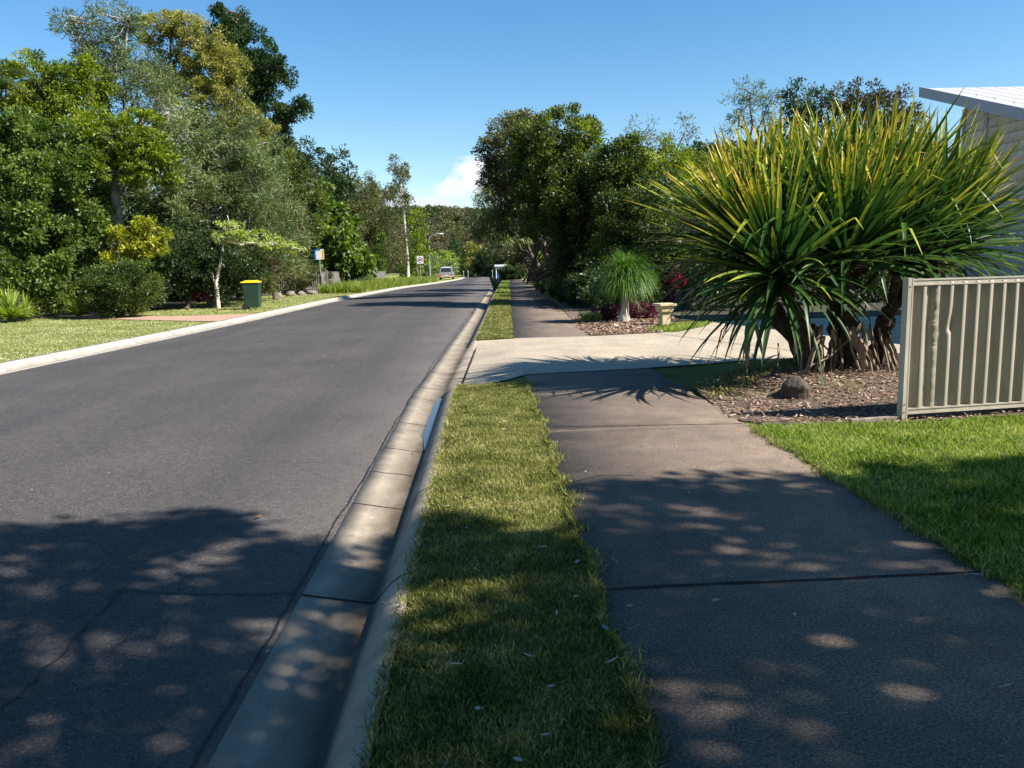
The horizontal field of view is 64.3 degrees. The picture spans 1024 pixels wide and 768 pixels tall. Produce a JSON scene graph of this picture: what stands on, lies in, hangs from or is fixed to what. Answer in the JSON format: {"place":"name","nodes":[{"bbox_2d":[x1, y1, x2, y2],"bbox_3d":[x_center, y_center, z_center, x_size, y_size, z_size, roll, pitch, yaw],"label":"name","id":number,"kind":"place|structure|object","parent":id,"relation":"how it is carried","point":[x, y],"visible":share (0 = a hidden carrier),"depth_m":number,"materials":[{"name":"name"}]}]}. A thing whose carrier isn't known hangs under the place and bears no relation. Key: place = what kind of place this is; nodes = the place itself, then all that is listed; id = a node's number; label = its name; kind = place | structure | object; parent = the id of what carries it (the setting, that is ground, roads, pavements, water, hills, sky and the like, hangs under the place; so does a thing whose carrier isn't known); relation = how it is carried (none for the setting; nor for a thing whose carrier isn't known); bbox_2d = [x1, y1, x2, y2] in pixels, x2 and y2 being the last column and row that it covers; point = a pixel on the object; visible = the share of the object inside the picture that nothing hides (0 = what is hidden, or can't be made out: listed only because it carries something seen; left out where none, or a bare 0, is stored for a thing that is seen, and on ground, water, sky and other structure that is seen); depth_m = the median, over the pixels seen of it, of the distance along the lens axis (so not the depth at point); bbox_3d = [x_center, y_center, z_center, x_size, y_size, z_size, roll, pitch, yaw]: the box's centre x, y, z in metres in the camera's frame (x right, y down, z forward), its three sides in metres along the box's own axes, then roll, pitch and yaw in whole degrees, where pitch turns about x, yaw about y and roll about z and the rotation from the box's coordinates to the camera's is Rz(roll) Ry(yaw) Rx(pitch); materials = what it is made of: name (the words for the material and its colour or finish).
{"place":"outdoors","nodes":[
{"label":"outdoors","id":0,"kind":"place"},
{"bbox_2d":[0,312,251,361],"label":"lawn grass","id":1,"kind":"structure","parent":0,"point":[115,324],"depth_m":20.55,"materials":[{"name":"green plant"}]},
{"bbox_2d":[72,314,249,320],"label":"brick path","id":2,"kind":"structure","parent":0,"point":[204,318],"depth_m":25.18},
{"bbox_2d":[0,274,492,767],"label":"road","id":3,"kind":"structure","parent":0,"point":[204,449],"depth_m":5.47,"materials":[{"name":"grey asphalt"}]},
{"bbox_2d":[0,308,475,767],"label":"road crack","id":4,"kind":"object","parent":3,"relation":"on","point":[220,717],"visible":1,"depth_m":3.59,"materials":[{"name":"black asphalt"}]},
{"bbox_2d":[0,261,1023,767],"bbox_3d":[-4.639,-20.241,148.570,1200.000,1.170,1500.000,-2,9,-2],"label":"ground","id":5,"kind":"structure","parent":0,"point":[684,375],"depth_m":4.36,"materials":[{"name":"green plant"}]},
{"bbox_2d":[0,283,35,319],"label":"fern","id":6,"kind":"object","parent":5,"relation":"on","point":[9,310],"visible":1,"depth_m":24.95,"materials":[{"name":"green plant"}]},
{"bbox_2d":[0,102,117,316],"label":"leafy shrub","id":7,"kind":"object","parent":5,"relation":"on","point":[46,239],"visible":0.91,"depth_m":26.81,"materials":[{"name":"green plant"}]},
{"bbox_2d":[58,179,167,298],"bbox_3d":[-15.639,-5.397,31.484,5.245,5.556,4.822,-2,9,-2],"label":"shade shrub","id":8,"kind":"object","parent":5,"relation":"on","point":[137,210],"visible":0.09,"depth_m":30.95,"materials":[{"name":"green plant"}]},
{"bbox_2d":[74,254,167,318],"bbox_3d":[-12.497,-3.054,26.055,2.785,2.182,2.558,-5,9,-22],"label":"round shrub","id":9,"kind":"object","parent":5,"relation":"on","point":[116,288],"visible":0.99,"depth_m":25.62,"materials":[{"name":"green plant"}]},
{"bbox_2d":[96,214,175,311],"bbox_3d":[-12.786,-4.054,27.708,2.710,3.381,1.737,-2,9,-2],"label":"yellow shrub","id":10,"kind":"object","parent":5,"relation":"on","point":[141,239],"visible":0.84,"depth_m":27.38,"materials":[{"name":"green plant"}]},
{"bbox_2d":[0,288,318,320],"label":"leaf litter","id":11,"kind":"object","parent":5,"relation":"on","point":[169,304],"visible":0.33,"depth_m":31.99,"materials":[{"name":"brown plant"}]},
{"bbox_2d":[0,249,31,301],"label":"leafy shrub","id":12,"kind":"object","parent":11,"relation":"on","point":[9,268],"visible":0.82,"depth_m":25.85,"materials":[{"name":"green plant"}]},
{"bbox_2d":[0,66,45,105],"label":"palm","id":13,"kind":"object","parent":11,"relation":"on","point":[7,81],"visible":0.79,"depth_m":28.59,"materials":[{"name":"green plant"}]},
{"bbox_2d":[3,290,42,319],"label":"fern","id":14,"kind":"object","parent":11,"relation":"on","point":[25,300],"visible":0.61,"depth_m":25.84,"materials":[{"name":"green plant"}]},
{"bbox_2d":[21,283,54,318],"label":"leafy shrub","id":15,"kind":"object","parent":11,"relation":"on","point":[44,306],"visible":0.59,"depth_m":26.62,"materials":[{"name":"green plant"}]},
{"bbox_2d":[0,46,121,310],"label":"broadleaf tree","id":16,"kind":"object","parent":11,"relation":"on","point":[55,95],"visible":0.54,"depth_m":29.59,"materials":[{"name":"green plant"}]},
{"bbox_2d":[60,293,87,315],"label":"agave","id":17,"kind":"object","parent":11,"relation":"on","point":[75,304],"visible":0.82,"depth_m":26.22,"materials":[{"name":"green plant"}]},
{"bbox_2d":[65,105,184,272],"bbox_3d":[-13.277,-6.093,28.523,4.168,7.185,2.558,-2,9,-2],"label":"broadleaf tree","id":18,"kind":"object","parent":11,"relation":"on","point":[138,138],"visible":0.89,"depth_m":27.75,"materials":[{"name":"green plant"}]},
{"bbox_2d":[45,0,231,231],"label":"gum tree","id":19,"kind":"object","parent":11,"relation":"on","point":[136,72],"visible":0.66,"depth_m":31.72,"materials":[{"name":"green plant"}]},
{"bbox_2d":[284,135,360,273],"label":"sheoak","id":20,"kind":"object","parent":11,"relation":"on","point":[345,186],"visible":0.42,"depth_m":59.61,"materials":[{"name":"green plant"}]},
{"bbox_2d":[313,164,381,268],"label":"sheoak","id":21,"kind":"object","parent":11,"relation":"on","point":[362,204],"visible":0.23,"depth_m":68.17,"materials":[{"name":"green plant"}]},
{"bbox_2d":[368,227,389,276],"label":"conifer shrub","id":22,"kind":"object","parent":11,"relation":"on","point":[382,262],"visible":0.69,"depth_m":76.33,"materials":[{"name":"green plant"}]},
{"bbox_2d":[386,152,415,276],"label":"gum tree","id":23,"kind":"object","parent":11,"relation":"on","point":[401,173],"visible":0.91,"depth_m":87.32,"materials":[{"name":"green plant"}]},
{"bbox_2d":[395,206,435,276],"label":"broadleaf tree","id":24,"kind":"object","parent":11,"relation":"on","point":[418,244],"visible":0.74,"depth_m":95.76,"materials":[{"name":"green plant"}]},
{"bbox_2d":[134,214,272,308],"bbox_3d":[-11.655,-4.644,31.120,3.704,3.532,5.729,6,11,39],"label":"shade shrub","id":25,"kind":"object","parent":5,"relation":"on","point":[177,270],"visible":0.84,"depth_m":30.23,"materials":[{"name":"green plant"}]},
{"bbox_2d":[133,9,281,301],"bbox_3d":[-13.309,-10.122,36.530,6.280,12.869,3.529,-2,9,-2],"label":"golden tree","id":26,"kind":"object","parent":5,"relation":"on","point":[218,88],"visible":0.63,"depth_m":35.48,"materials":[{"name":"green plant"}]},
{"bbox_2d":[184,284,235,307],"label":"garden shrub","id":27,"kind":"object","parent":5,"relation":"on","point":[199,296],"visible":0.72,"depth_m":30.74,"materials":[{"name":"purple plant"}]},
{"bbox_2d":[129,103,313,305],"bbox_3d":[-11.413,-7.102,32.313,7.034,8.044,4.672,-4,9,-18],"label":"wattle tree","id":28,"kind":"object","parent":5,"relation":"on","point":[224,188],"visible":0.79,"depth_m":31.81,"materials":[{"name":"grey plant"}]},
{"bbox_2d":[0,276,469,374],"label":"kerb","id":29,"kind":"structure","parent":5,"relation":"on","point":[30,362],"depth_m":18.47,"materials":[{"name":"concrete"}]},
{"bbox_2d":[42,297,468,602],"bbox_3d":[-4.778,-3.705,36.705,8.106,0.465,71.432,-1,9,0],"label":"kerb joint","id":30,"kind":"object","parent":29,"relation":"on","point":[358,503],"visible":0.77,"depth_m":3.96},
{"bbox_2d":[118,292,362,315],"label":"lawn grass","id":31,"kind":"structure","parent":5,"relation":"on","point":[286,301],"depth_m":32.43,"materials":[{"name":"green plant"}]},
{"bbox_2d":[239,280,260,309],"bbox_3d":[-9.420,-3.216,29.362,0.712,1.036,0.730,-3,9,-8],"label":"wheelie bin","id":32,"kind":"object","parent":5,"relation":"on","point":[251,289],"visible":1,"depth_m":29.08,"materials":[{"name":"green plastic"}]},
{"bbox_2d":[200,1,314,297],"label":"broadleaf tree","id":33,"kind":"object","parent":5,"relation":"on","point":[266,73],"visible":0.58,"depth_m":40.42,"materials":[{"name":"green plant"}]},
{"bbox_2d":[210,215,306,307],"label":"tree","id":34,"kind":"object","parent":5,"relation":"on","point":[237,236],"visible":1,"depth_m":30.17,"materials":[{"name":"green plant"}]},
{"bbox_2d":[251,266,282,300],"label":"garden shrub","id":35,"kind":"object","parent":5,"relation":"on","point":[272,286],"visible":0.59,"depth_m":36.18,"materials":[{"name":"green plant"}]},
{"bbox_2d":[229,191,318,299],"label":"wattle tree","id":36,"kind":"object","parent":5,"relation":"on","point":[273,263],"visible":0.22,"depth_m":37.40,"materials":[{"name":"green plant"}]},
{"bbox_2d":[277,261,318,293],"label":"garden shrub","id":37,"kind":"object","parent":5,"relation":"on","point":[308,279],"visible":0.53,"depth_m":46.08,"materials":[{"name":"green plant"}]},
{"bbox_2d":[263,135,336,295],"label":"broadleaf tree","id":38,"kind":"object","parent":5,"relation":"on","point":[303,174],"visible":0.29,"depth_m":44.34,"materials":[{"name":"green plant"}]},
{"bbox_2d":[262,270,385,294],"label":"paling fence","id":39,"kind":"object","parent":5,"relation":"on","point":[338,276],"visible":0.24,"depth_m":48.28,"materials":[{"name":"grey wood"}]},
{"bbox_2d":[278,176,378,281],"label":"broadleaf shrub","id":40,"kind":"object","parent":5,"relation":"on","point":[338,248],"visible":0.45,"depth_m":53.37,"materials":[{"name":"green plant"}]},
{"bbox_2d":[206,284,499,767],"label":"kerb","id":41,"kind":"structure","parent":5,"relation":"on","point":[304,704],"depth_m":3.64,"materials":[{"name":"concrete"}]},
{"bbox_2d":[421,399,441,448],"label":"water","id":42,"kind":"structure","parent":41,"relation":"on","point":[426,432],"depth_m":8.32,"materials":[{"name":"blue liquid"}]},
{"bbox_2d":[315,275,437,293],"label":"long grass","id":43,"kind":"structure","parent":5,"relation":"on","point":[354,286],"depth_m":50.31,"materials":[{"name":"green plant"}]},
{"bbox_2d":[355,170,409,273],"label":"sheoak","id":44,"kind":"object","parent":5,"relation":"on","point":[391,243],"visible":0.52,"depth_m":77.56,"materials":[{"name":"green plant"}]},
{"bbox_2d":[357,222,412,275],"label":"sheoak","id":45,"kind":"object","parent":5,"relation":"on","point":[405,234],"visible":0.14,"depth_m":86.20,"materials":[{"name":"green plant"}]},
{"bbox_2d":[413,252,441,278],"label":"street tree","id":46,"kind":"object","parent":5,"relation":"on","point":[433,262],"visible":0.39,"depth_m":120.55,"materials":[{"name":"green plant"}]},
{"bbox_2d":[415,224,453,264],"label":"street tree","id":47,"kind":"object","parent":5,"relation":"on","point":[440,239],"visible":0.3,"depth_m":175.60,"materials":[{"name":"green plant"}]},
{"bbox_2d":[425,249,459,271],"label":"street tree","id":48,"kind":"object","parent":5,"relation":"on","point":[449,255],"visible":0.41,"depth_m":147.33,"materials":[{"name":"green plant"}]},
{"bbox_2d":[439,239,471,274],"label":"street tree","id":49,"kind":"object","parent":5,"relation":"on","point":[455,247],"visible":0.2,"depth_m":156.03,"materials":[{"name":"green plant"}]},
{"bbox_2d":[444,225,472,251],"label":"street tree","id":50,"kind":"object","parent":5,"relation":"on","point":[459,229],"visible":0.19,"depth_m":195.21,"materials":[{"name":"green plant"}]},
{"bbox_2d":[456,240,482,276],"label":"street tree","id":51,"kind":"object","parent":5,"relation":"on","point":[466,261],"visible":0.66,"depth_m":137.29,"materials":[{"name":"green plant"}]},
{"bbox_2d":[470,244,499,276],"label":"street tree","id":52,"kind":"object","parent":5,"relation":"on","point":[482,266],"visible":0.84,"depth_m":132.64,"materials":[{"name":"green plant"}]},
{"bbox_2d":[475,296,514,340],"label":"verge grass","id":53,"kind":"structure","parent":5,"relation":"on","point":[497,323],"depth_m":19.65,"materials":[{"name":"green plant"}]},
{"bbox_2d":[493,281,510,296],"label":"verge grass","id":54,"kind":"structure","parent":5,"relation":"on","point":[503,289],"depth_m":42.64,"materials":[{"name":"plant"}]},
{"bbox_2d":[463,166,549,284],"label":"wattle tree","id":55,"kind":"object","parent":5,"relation":"on","point":[515,241],"visible":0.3,"depth_m":39.97,"materials":[{"name":"green plant"}]},
{"bbox_2d":[493,243,528,275],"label":"street tree","id":56,"kind":"object","parent":5,"relation":"on","point":[504,258],"visible":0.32,"depth_m":126.52,"materials":[{"name":"green plant"}]},
{"bbox_2d":[497,264,525,279],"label":"round hedge","id":57,"kind":"object","parent":5,"relation":"on","point":[509,272],"visible":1,"depth_m":90.66,"materials":[{"name":"green plant"}]},
{"bbox_2d":[365,382,663,767],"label":"verge grass","id":58,"kind":"structure","parent":5,"relation":"on","point":[500,405],"depth_m":3.35,"materials":[{"name":"green plant"}]},
{"bbox_2d":[470,107,559,292],"bbox_3d":[0.225,-8.081,36.539,4.117,8.242,4.402,-2,9,-2],"label":"broadleaf tree","id":59,"kind":"object","parent":5,"relation":"on","point":[492,162],"visible":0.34,"depth_m":36.07,"materials":[{"name":"green plant"}]},
{"bbox_2d":[506,228,552,279],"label":"shade tree","id":60,"kind":"object","parent":5,"relation":"on","point":[519,257],"visible":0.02,"depth_m":48.63,"materials":[{"name":"green plant"}]},
{"bbox_2d":[510,278,588,337],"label":"footpath","id":61,"kind":"structure","parent":5,"relation":"on","point":[540,316],"depth_m":21.75,"materials":[{"name":"concrete"}]},
{"bbox_2d":[513,298,981,589],"bbox_3d":[0.969,-1.307,18.543,1.919,0.036,43.053,-2,9,-1],"label":"path joint","id":62,"kind":"object","parent":61,"relation":"on","point":[650,586],"visible":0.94,"depth_m":3.75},
{"bbox_2d":[555,301,673,335],"bbox_3d":[3.491,-2.059,23.048,4.046,0.001,14.228,-1,9,1],"label":"garden bed","id":63,"kind":"object","parent":5,"relation":"on","point":[571,312],"visible":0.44,"depth_m":21.58,"materials":[{"name":"soil"}]},
{"bbox_2d":[562,256,607,307],"bbox_3d":[2.467,-3.094,25.434,1.923,1.831,1.964,-2,9,-2],"label":"garden shrub","id":64,"kind":"object","parent":63,"relation":"on","point":[573,278],"visible":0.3,"depth_m":25.16,"materials":[{"name":"green plant"}]},
{"bbox_2d":[589,303,635,320],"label":"purple shrub","id":65,"kind":"object","parent":63,"relation":"on","point":[606,312],"visible":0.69,"depth_m":19.79,"materials":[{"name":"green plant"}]},
{"bbox_2d":[573,242,661,308],"bbox_3d":[3.317,-3.151,24.611,3.090,2.279,3.118,-2,9,-2],"label":"garden shrub","id":66,"kind":"object","parent":63,"relation":"on","point":[597,302],"visible":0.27,"depth_m":24.19,"materials":[{"name":"green plant"}]},
{"bbox_2d":[576,129,671,302],"bbox_3d":[3.657,-5.362,27.033,3.358,6.003,3.858,-2,9,-2],"label":"broadleaf tree","id":67,"kind":"object","parent":63,"relation":"on","point":[614,173],"visible":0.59,"depth_m":26.33,"materials":[{"name":"green plant"}]},
{"bbox_2d":[588,248,661,321],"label":"ponytail palm","id":68,"kind":"object","parent":63,"relation":"on","point":[619,284],"visible":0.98,"depth_m":18.90,"materials":[{"name":"green plant"}]},
{"bbox_2d":[573,314,678,335],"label":"bark chips","id":69,"kind":"object","parent":63,"relation":"on","point":[596,327],"visible":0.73,"depth_m":17.96,"materials":[{"name":"brown wood"}]},
{"bbox_2d":[629,300,658,318],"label":"purple shrub","id":70,"kind":"object","parent":63,"relation":"on","point":[644,312],"visible":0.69,"depth_m":19.93,"materials":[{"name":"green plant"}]},
{"bbox_2d":[630,256,667,307],"bbox_3d":[4.015,-2.997,24.479,1.540,1.871,1.935,-2,9,-2],"label":"garden shrub","id":71,"kind":"object","parent":63,"relation":"on","point":[660,296],"visible":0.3,"depth_m":24.25,"materials":[{"name":"green plant"}]},
{"bbox_2d":[664,264,690,302],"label":"flowering shrub","id":72,"kind":"object","parent":63,"relation":"on","point":[669,282],"visible":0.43,"depth_m":23.41,"materials":[{"name":"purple plant"}]},
{"bbox_2d":[652,303,676,324],"bbox_3d":[3.368,-1.529,17.987,0.400,0.507,0.400,-4,9,-16],"label":"stone pedestal","id":73,"kind":"object","parent":5,"relation":"on","point":[659,307],"visible":0.8,"depth_m":17.89,"materials":[{"name":"stone"}]},
{"bbox_2d":[626,165,726,305],"bbox_3d":[5.800,-4.584,25.311,3.642,4.571,4.799,5,11,37],"label":"tree","id":74,"kind":"object","parent":5,"relation":"on","point":[659,255],"visible":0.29,"depth_m":24.49,"materials":[{"name":"green plant"}]},
{"bbox_2d":[644,321,712,331],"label":"lawn grass","id":75,"kind":"structure","parent":5,"relation":"on","point":[684,325],"depth_m":17.22,"materials":[{"name":"green plant"}]},
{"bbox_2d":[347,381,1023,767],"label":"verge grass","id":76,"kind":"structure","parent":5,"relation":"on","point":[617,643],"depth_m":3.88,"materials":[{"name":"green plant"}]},
{"bbox_2d":[628,136,756,269],"bbox_3d":[8.393,-7.736,36.956,8.788,7.115,5.860,-6,10,-27],"label":"shade tree","id":77,"kind":"object","parent":5,"relation":"on","point":[698,144],"visible":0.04,"depth_m":36.58,"materials":[{"name":"green plant"}]},
{"bbox_2d":[526,272,952,322],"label":"leaf litter","id":78,"kind":"object","parent":5,"relation":"on","point":[817,312],"visible":0.06,"depth_m":21.97,"materials":[{"name":"brown plant"}]},
{"bbox_2d":[498,101,609,300],"bbox_3d":[1.799,-6.379,28.794,3.959,6.981,4.630,-6,10,-27],"label":"broadleaf tree","id":79,"kind":"object","parent":78,"relation":"on","point":[546,171],"visible":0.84,"depth_m":27.93,"materials":[{"name":"green plant"}]},
{"bbox_2d":[622,111,702,152],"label":"sheoak","id":80,"kind":"object","parent":78,"relation":"on","point":[646,138],"visible":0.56,"depth_m":50.39,"materials":[{"name":"green plant"}]},
{"bbox_2d":[629,131,720,243],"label":"tree","id":81,"kind":"object","parent":78,"relation":"on","point":[678,158],"visible":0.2,"depth_m":32.20,"materials":[{"name":"green plant"}]},
{"bbox_2d":[677,247,753,309],"bbox_3d":[5.683,-3.024,22.572,2.281,1.964,1.787,-2,9,-2],"label":"garden shrub","id":82,"kind":"object","parent":78,"relation":"on","point":[710,285],"visible":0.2,"depth_m":22.38,"materials":[{"name":"green plant"}]},
{"bbox_2d":[717,73,783,151],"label":"sheoak","id":83,"kind":"object","parent":78,"relation":"on","point":[764,104],"visible":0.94,"depth_m":44.54,"materials":[{"name":"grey plant"}]},
{"bbox_2d":[766,76,840,141],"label":"sheoak","id":84,"kind":"object","parent":78,"relation":"on","point":[817,112],"visible":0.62,"depth_m":44.34,"materials":[{"name":"green plant"}]},
{"bbox_2d":[523,368,1023,767],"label":"footpath","id":85,"kind":"structure","parent":5,"relation":"on","point":[913,671],"depth_m":3.50,"materials":[{"name":"concrete"}]},
{"bbox_2d":[690,355,1023,423],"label":"mulch bed","id":86,"kind":"object","parent":5,"relation":"on","point":[819,386],"visible":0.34,"depth_m":8.32,"materials":[{"name":"brown wood"}]},
{"bbox_2d":[780,375,810,399],"bbox_3d":[2.925,0.055,8.446,0.311,0.296,0.345,-3,9,-13],"label":"rock","id":87,"kind":"object","parent":86,"relation":"on","point":[796,387],"visible":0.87,"depth_m":8.32,"materials":[{"name":"grey stone"}]},
{"bbox_2d":[620,84,1023,387],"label":"pandanus","id":88,"kind":"object","parent":86,"relation":"on","point":[778,209],"visible":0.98,"depth_m":9.08,"materials":[{"name":"green plant"}]},
{"bbox_2d":[848,415,900,423],"bbox_3d":[3.242,0.325,7.242,0.520,0.060,0.050,-3,9,-10],"label":"timber edging","id":89,"kind":"object","parent":86,"relation":"on","point":[876,419],"visible":0.56,"depth_m":7.21,"materials":[{"name":"wood"}]},
{"bbox_2d":[834,268,889,301],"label":"garden shrub","id":90,"kind":"object","parent":5,"relation":"on","point":[878,286],"visible":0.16,"depth_m":24.21,"materials":[{"name":"green plant"}]},
{"bbox_2d":[824,75,928,277],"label":"sheoak","id":91,"kind":"object","parent":5,"relation":"on","point":[847,106],"visible":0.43,"depth_m":42.57,"materials":[{"name":"green plant"}]},
{"bbox_2d":[746,413,1023,598],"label":"lawn grass","id":92,"kind":"structure","parent":5,"relation":"on","point":[870,433],"depth_m":5.59,"materials":[{"name":"green plant"}]},
{"bbox_2d":[897,276,1023,420],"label":"metal fence","id":93,"kind":"object","parent":5,"relation":"on","point":[961,343],"visible":1,"depth_m":7.28,"materials":[{"name":"metal"}]},
{"bbox_2d":[919,86,1023,277],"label":"house","id":94,"kind":"structure","parent":5,"relation":"on","point":[996,105],"depth_m":16.25,"materials":[{"name":"paint"}]},
{"bbox_2d":[964,207,1023,276],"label":"garage door","id":95,"kind":"structure","parent":94,"relation":"in","point":[1010,248],"depth_m":16.01,"materials":[{"name":"paint"}]},
{"bbox_2d":[0,0,1023,217],"label":"sky","id":96,"kind":"structure","parent":0,"point":[417,81],"materials":[{"name":"blue"}]},
{"bbox_2d":[463,315,900,385],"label":"driveway","id":97,"kind":"structure","parent":0,"point":[509,358],"depth_m":13.17,"materials":[{"name":"concrete"}]},
{"bbox_2d":[691,357,834,397],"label":"weed grass","id":98,"kind":"structure","parent":0,"point":[767,367],"depth_m":9.45,"materials":[{"name":"green plant"}]},
{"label":"hill","id":99,"kind":"structure","parent":0,"visible":0},
{"bbox_2d":[389,204,526,267],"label":"forest","id":100,"kind":"object","parent":99,"relation":"on","point":[440,214],"visible":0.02,"depth_m":305.61,"materials":[{"name":"green plant"}]},
{"bbox_2d":[237,205,828,273],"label":"forest","id":101,"kind":"object","parent":99,"relation":"on","point":[449,225],"visible":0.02,"depth_m":301.33,"materials":[{"name":"green plant"}]},
{"bbox_2d":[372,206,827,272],"bbox_3d":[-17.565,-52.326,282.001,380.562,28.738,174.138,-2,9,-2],"label":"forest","id":102,"kind":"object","parent":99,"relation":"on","point":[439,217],"visible":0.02,"depth_m":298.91,"materials":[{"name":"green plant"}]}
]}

